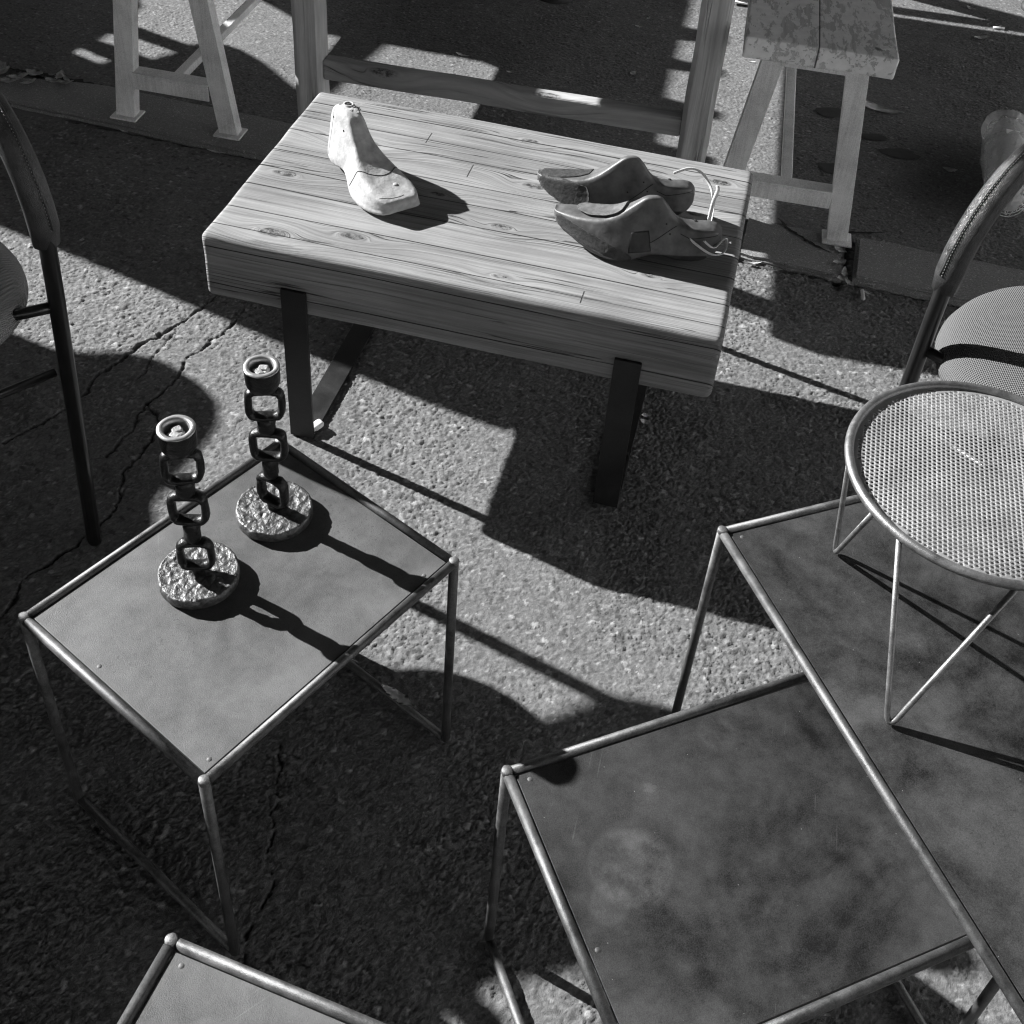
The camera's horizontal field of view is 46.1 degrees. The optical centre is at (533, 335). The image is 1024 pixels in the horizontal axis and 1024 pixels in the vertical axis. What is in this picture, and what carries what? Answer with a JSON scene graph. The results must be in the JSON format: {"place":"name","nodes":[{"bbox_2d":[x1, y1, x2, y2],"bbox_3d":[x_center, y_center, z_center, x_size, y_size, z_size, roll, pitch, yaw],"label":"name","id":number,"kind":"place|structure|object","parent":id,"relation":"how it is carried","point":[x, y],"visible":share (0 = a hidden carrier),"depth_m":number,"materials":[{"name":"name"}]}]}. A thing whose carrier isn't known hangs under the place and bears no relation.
{"place":"outdoors","nodes":[
{"label":"outdoors","id":0,"kind":"place"},
{"bbox_2d":[0,68,1023,1023],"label":"road","id":1,"kind":"structure","parent":0,"point":[356,814],"depth_m":1.76,"materials":[{"name":"grey asphalt"}]},
{"bbox_2d":[0,90,101,545],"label":"armchair","id":2,"kind":"object","parent":1,"relation":"on","point":[18,156],"visible":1,"depth_m":1.50,"materials":[{"name":"black paint"}]},
{"bbox_2d":[18,439,458,955],"bbox_3d":[-0.322,0.410,1.410,0.295,0.361,0.364,29,45,26],"label":"steel side table","id":3,"kind":"object","parent":1,"relation":"on","point":[288,627],"visible":0.9,"depth_m":1.27,"materials":[{"name":"grey metal"}]},
{"bbox_2d":[156,415,239,609],"bbox_3d":[-0.353,0.175,1.232,0.086,0.225,0.086,0,39,-6],"label":"candlestick","id":4,"kind":"object","parent":3,"relation":"on","point":[197,569],"visible":1,"depth_m":1.26,"materials":[{"name":"metal"}]},
{"bbox_2d":[235,354,312,541],"bbox_3d":[-0.289,0.118,1.310,0.087,0.225,0.087,21,42,18],"label":"candlestick","id":5,"kind":"object","parent":3,"relation":"on","point":[272,505],"visible":1,"depth_m":1.34,"materials":[{"name":"metal"}]},
{"bbox_2d":[117,933,385,1023],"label":"steel side table","id":6,"kind":"object","parent":1,"relation":"on","point":[186,990],"visible":1,"depth_m":0.98,"materials":[{"name":"grey metal"}]},
{"bbox_2d":[314,419,323,431],"bbox_3d":[-0.361,0.151,1.998,0.015,0.011,0.026,36,52,24],"label":"white pebble","id":7,"kind":"object","parent":1,"relation":"on","point":[318,424],"visible":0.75,"depth_m":2.00,"materials":[{"name":"stone"}]},
{"bbox_2d":[381,684,413,706],"bbox_3d":[-0.181,0.480,1.605,0.055,0.001,0.017,27,44,24],"label":"dry leaf","id":8,"kind":"object","parent":1,"relation":"on","point":[399,697],"visible":1,"depth_m":1.60,"materials":[{"name":"grey plant"}]},
{"bbox_2d":[202,92,752,507],"bbox_3d":[-0.073,-0.074,2.028,0.785,0.368,0.496,12,39,8],"label":"coffee table","id":9,"kind":"object","parent":1,"relation":"on","point":[479,248],"visible":0.88,"depth_m":1.81,"materials":[{"name":"grey wood"}]},
{"bbox_2d":[328,101,419,214],"bbox_3d":[-0.259,-0.282,1.884,0.091,0.109,0.212,-21,46,-28],"label":"shoe last","id":10,"kind":"object","parent":9,"relation":"on","point":[379,182],"visible":1,"depth_m":1.87,"materials":[{"name":"white wood"}]},
{"bbox_2d":[537,155,719,220],"bbox_3d":[0.146,-0.236,1.878,0.286,0.104,0.079,8,39,3],"label":"shoe last","id":11,"kind":"object","parent":9,"relation":"on","point":[631,178],"visible":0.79,"depth_m":1.87,"materials":[{"name":"grey wood"}]},
{"bbox_2d":[554,195,727,260],"bbox_3d":[0.160,-0.168,1.796,0.268,0.104,0.085,10,39,6],"label":"shoe last","id":12,"kind":"object","parent":9,"relation":"on","point":[643,226],"visible":1,"depth_m":1.79,"materials":[{"name":"grey wood"}]},
{"bbox_2d":[0,60,1023,306],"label":"kerb","id":13,"kind":"structure","parent":1,"relation":"on","point":[892,268],"depth_m":2.56,"materials":[{"name":"concrete"}]},
{"bbox_2d":[0,66,9,73],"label":"dry leaf","id":14,"kind":"object","parent":13,"relation":"on","point":[3,70],"visible":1,"depth_m":2.83,"materials":[{"name":"grey plant"}]},
{"bbox_2d":[0,77,17,82],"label":"dry leaf","id":15,"kind":"object","parent":13,"relation":"on","point":[5,80],"visible":1,"depth_m":2.79,"materials":[{"name":"grey plant"}]},
{"bbox_2d":[6,72,28,78],"bbox_3d":[-1.203,-0.607,2.810,0.033,0.009,0.044,24,42,21],"label":"dry leaf","id":16,"kind":"object","parent":13,"relation":"on","point":[19,75],"visible":1,"depth_m":2.81,"materials":[{"name":"grey plant"}]},
{"bbox_2d":[20,78,35,83],"bbox_3d":[-1.172,-0.589,2.794,0.020,0.006,0.040,33,47,30],"label":"dry leaf","id":17,"kind":"object","parent":13,"relation":"on","point":[29,81],"visible":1,"depth_m":2.80,"materials":[{"name":"plant"}]},
{"bbox_2d":[26,69,42,75],"bbox_3d":[-1.172,-0.618,2.828,0.039,0.008,0.031,-7,41,-15],"label":"dry leaf","id":18,"kind":"object","parent":13,"relation":"on","point":[33,72],"visible":1,"depth_m":2.83,"materials":[{"name":"grey plant"}]},
{"bbox_2d":[44,76,60,82],"bbox_3d":[-1.121,-0.596,2.807,0.044,0.007,0.022,13,40,9],"label":"dry leaf","id":19,"kind":"object","parent":13,"relation":"on","point":[50,79],"visible":1,"depth_m":2.81,"materials":[{"name":"grey plant"}]},
{"bbox_2d":[55,70,64,78],"bbox_3d":[-1.112,-0.611,2.827,0.026,0.007,0.045,2,39,-4],"label":"dry leaf","id":20,"kind":"object","parent":13,"relation":"on","point":[58,75],"visible":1,"depth_m":2.83,"materials":[{"name":"grey plant"}]},
{"bbox_2d":[61,72,69,80],"bbox_3d":[-1.096,-0.604,2.821,0.012,0.007,0.050,-22,47,-30],"label":"dry leaf","id":21,"kind":"object","parent":13,"relation":"on","point":[65,77],"visible":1,"depth_m":2.83,"materials":[{"name":"grey plant"}]},
{"bbox_2d":[833,259,845,264],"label":"dry leaf","id":22,"kind":"object","parent":13,"relation":"on","point":[840,261],"visible":1,"depth_m":2.48,"materials":[{"name":"grey plant"}]},
{"bbox_2d":[835,246,846,251],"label":"dry leaf","id":23,"kind":"object","parent":13,"relation":"on","point":[839,249],"visible":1,"depth_m":2.51,"materials":[{"name":"grey plant"}]},
{"bbox_2d":[640,419,649,423],"bbox_3d":[0.192,0.148,2.072,0.014,0.002,0.014,-4,40,-12],"label":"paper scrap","id":24,"kind":"object","parent":1,"relation":"on","point":[644,421],"visible":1,"depth_m":2.07,"materials":[{"name":"grey paper"}]},
{"bbox_2d":[641,413,651,416],"bbox_3d":[0.196,0.138,2.085,0.014,0.002,0.014,34,47,31],"label":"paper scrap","id":25,"kind":"object","parent":1,"relation":"on","point":[645,414],"visible":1,"depth_m":2.08,"materials":[{"name":"grey paper"}]},
{"bbox_2d":[484,672,999,1023],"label":"steel side table","id":26,"kind":"object","parent":1,"relation":"on","point":[749,856],"visible":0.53,"depth_m":1.10,"materials":[{"name":"grey metal"}]},
{"bbox_2d":[742,261,760,263],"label":"dry leaf","id":27,"kind":"object","parent":1,"relation":"on","point":[751,262],"visible":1,"depth_m":2.46,"materials":[{"name":"white plant"}]},
{"bbox_2d":[767,265,782,269],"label":"dry leaf","id":28,"kind":"object","parent":1,"relation":"on","point":[774,267],"visible":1,"depth_m":2.45,"materials":[{"name":"plant"}]},
{"bbox_2d":[837,275,847,280],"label":"dry leaf","id":29,"kind":"object","parent":1,"relation":"on","point":[841,277],"visible":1,"depth_m":2.43,"materials":[{"name":"grey plant"}]},
{"bbox_2d":[841,266,847,275],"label":"dry leaf","id":30,"kind":"object","parent":1,"relation":"on","point":[844,271],"visible":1,"depth_m":2.45,"materials":[{"name":"plant"}]},
{"bbox_2d":[671,454,1023,1023],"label":"steel side table","id":31,"kind":"object","parent":1,"relation":"on","point":[941,761],"visible":0.85,"depth_m":1.23,"materials":[{"name":"grey metal"}]},
{"bbox_2d":[833,381,1023,724],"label":"perforated stool","id":32,"kind":"object","parent":31,"relation":"on","point":[863,416],"visible":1,"depth_m":1.20,"materials":[{"name":"metal"}]},
{"bbox_2d":[845,278,853,285],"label":"dry leaf","id":33,"kind":"object","parent":1,"relation":"on","point":[848,282],"visible":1,"depth_m":2.42,"materials":[{"name":"grey plant"}]},
{"bbox_2d":[860,289,864,299],"bbox_3d":[0.658,-0.081,2.404,0.008,0.008,0.028,8,39,3],"label":"cigarette end","id":34,"kind":"object","parent":1,"relation":"on","point":[862,294],"visible":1,"depth_m":2.40,"materials":[{"name":"paper"}]},
{"bbox_2d":[865,144,1023,490],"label":"armchair","id":35,"kind":"object","parent":1,"relation":"on","point":[980,339],"visible":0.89,"depth_m":1.53,"materials":[{"name":"black paint"}]},
{"bbox_2d":[0,0,1023,269],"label":"pavement","id":36,"kind":"structure","parent":0,"point":[952,90],"depth_m":3.06,"materials":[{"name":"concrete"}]},
{"bbox_2d":[110,0,261,140],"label":"plank bench","id":37,"kind":"object","parent":36,"relation":"on","point":[132,77],"visible":1,"depth_m":2.62,"materials":[{"name":"wood"}]},
{"bbox_2d":[10,68,883,251],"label":"dead leaves","id":38,"kind":"object","parent":36,"relation":"on","point":[782,222],"visible":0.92,"depth_m":2.58,"materials":[{"name":"grey plant"}]},
{"bbox_2d":[291,0,734,162],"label":"wooden table","id":39,"kind":"object","parent":36,"relation":"on","point":[317,67],"visible":0.9,"depth_m":2.50,"materials":[{"name":"grey wood"}]},
{"bbox_2d":[723,0,898,247],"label":"plank bench","id":40,"kind":"object","parent":36,"relation":"on","point":[846,38],"visible":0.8,"depth_m":2.36,"materials":[{"name":"paint"}]},
{"bbox_2d":[815,107,919,173],"bbox_3d":[0.793,-0.464,2.891,0.259,0.001,0.325,5,39,0],"label":"oil stain","id":41,"kind":"object","parent":36,"relation":"on","point":[902,153],"visible":0.65,"depth_m":2.87,"materials":[{"name":"black liquid"}]},
{"bbox_2d":[943,167,957,171],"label":"dry leaf","id":42,"kind":"object","parent":36,"relation":"on","point":[948,169],"visible":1,"depth_m":2.82,"materials":[{"name":"grey plant"}]},
{"bbox_2d":[974,35,988,38],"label":"dry leaf","id":43,"kind":"object","parent":36,"relation":"on","point":[983,37],"visible":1,"depth_m":3.41,"materials":[{"name":"plant"}]},
{"bbox_2d":[540,0,574,3],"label":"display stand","id":44,"kind":"object","parent":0,"point":[558,1],"visible":1,"depth_m":3.38,"materials":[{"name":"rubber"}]},
{"bbox_2d":[865,100,900,113],"bbox_3d":[0.870,-0.574,3.029,0.115,0.008,0.035,24,43,21],"label":"dry leaf","id":45,"kind":"object","parent":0,"point":[872,105],"visible":0.78,"depth_m":3.03,"materials":[{"name":"grey plant"}]},
{"bbox_2d":[879,46,890,49],"bbox_3d":[0.660,-0.540,2.262,0.018,0.001,0.013,-8,41,-16],"label":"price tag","id":46,"kind":"object","parent":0,"point":[884,47],"visible":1,"depth_m":2.26,"materials":[{"name":"paper"}]},
{"bbox_2d":[984,116,1023,216],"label":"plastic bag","id":47,"kind":"object","parent":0,"point":[1003,146],"visible":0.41,"depth_m":2.74,"materials":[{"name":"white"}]}
]}

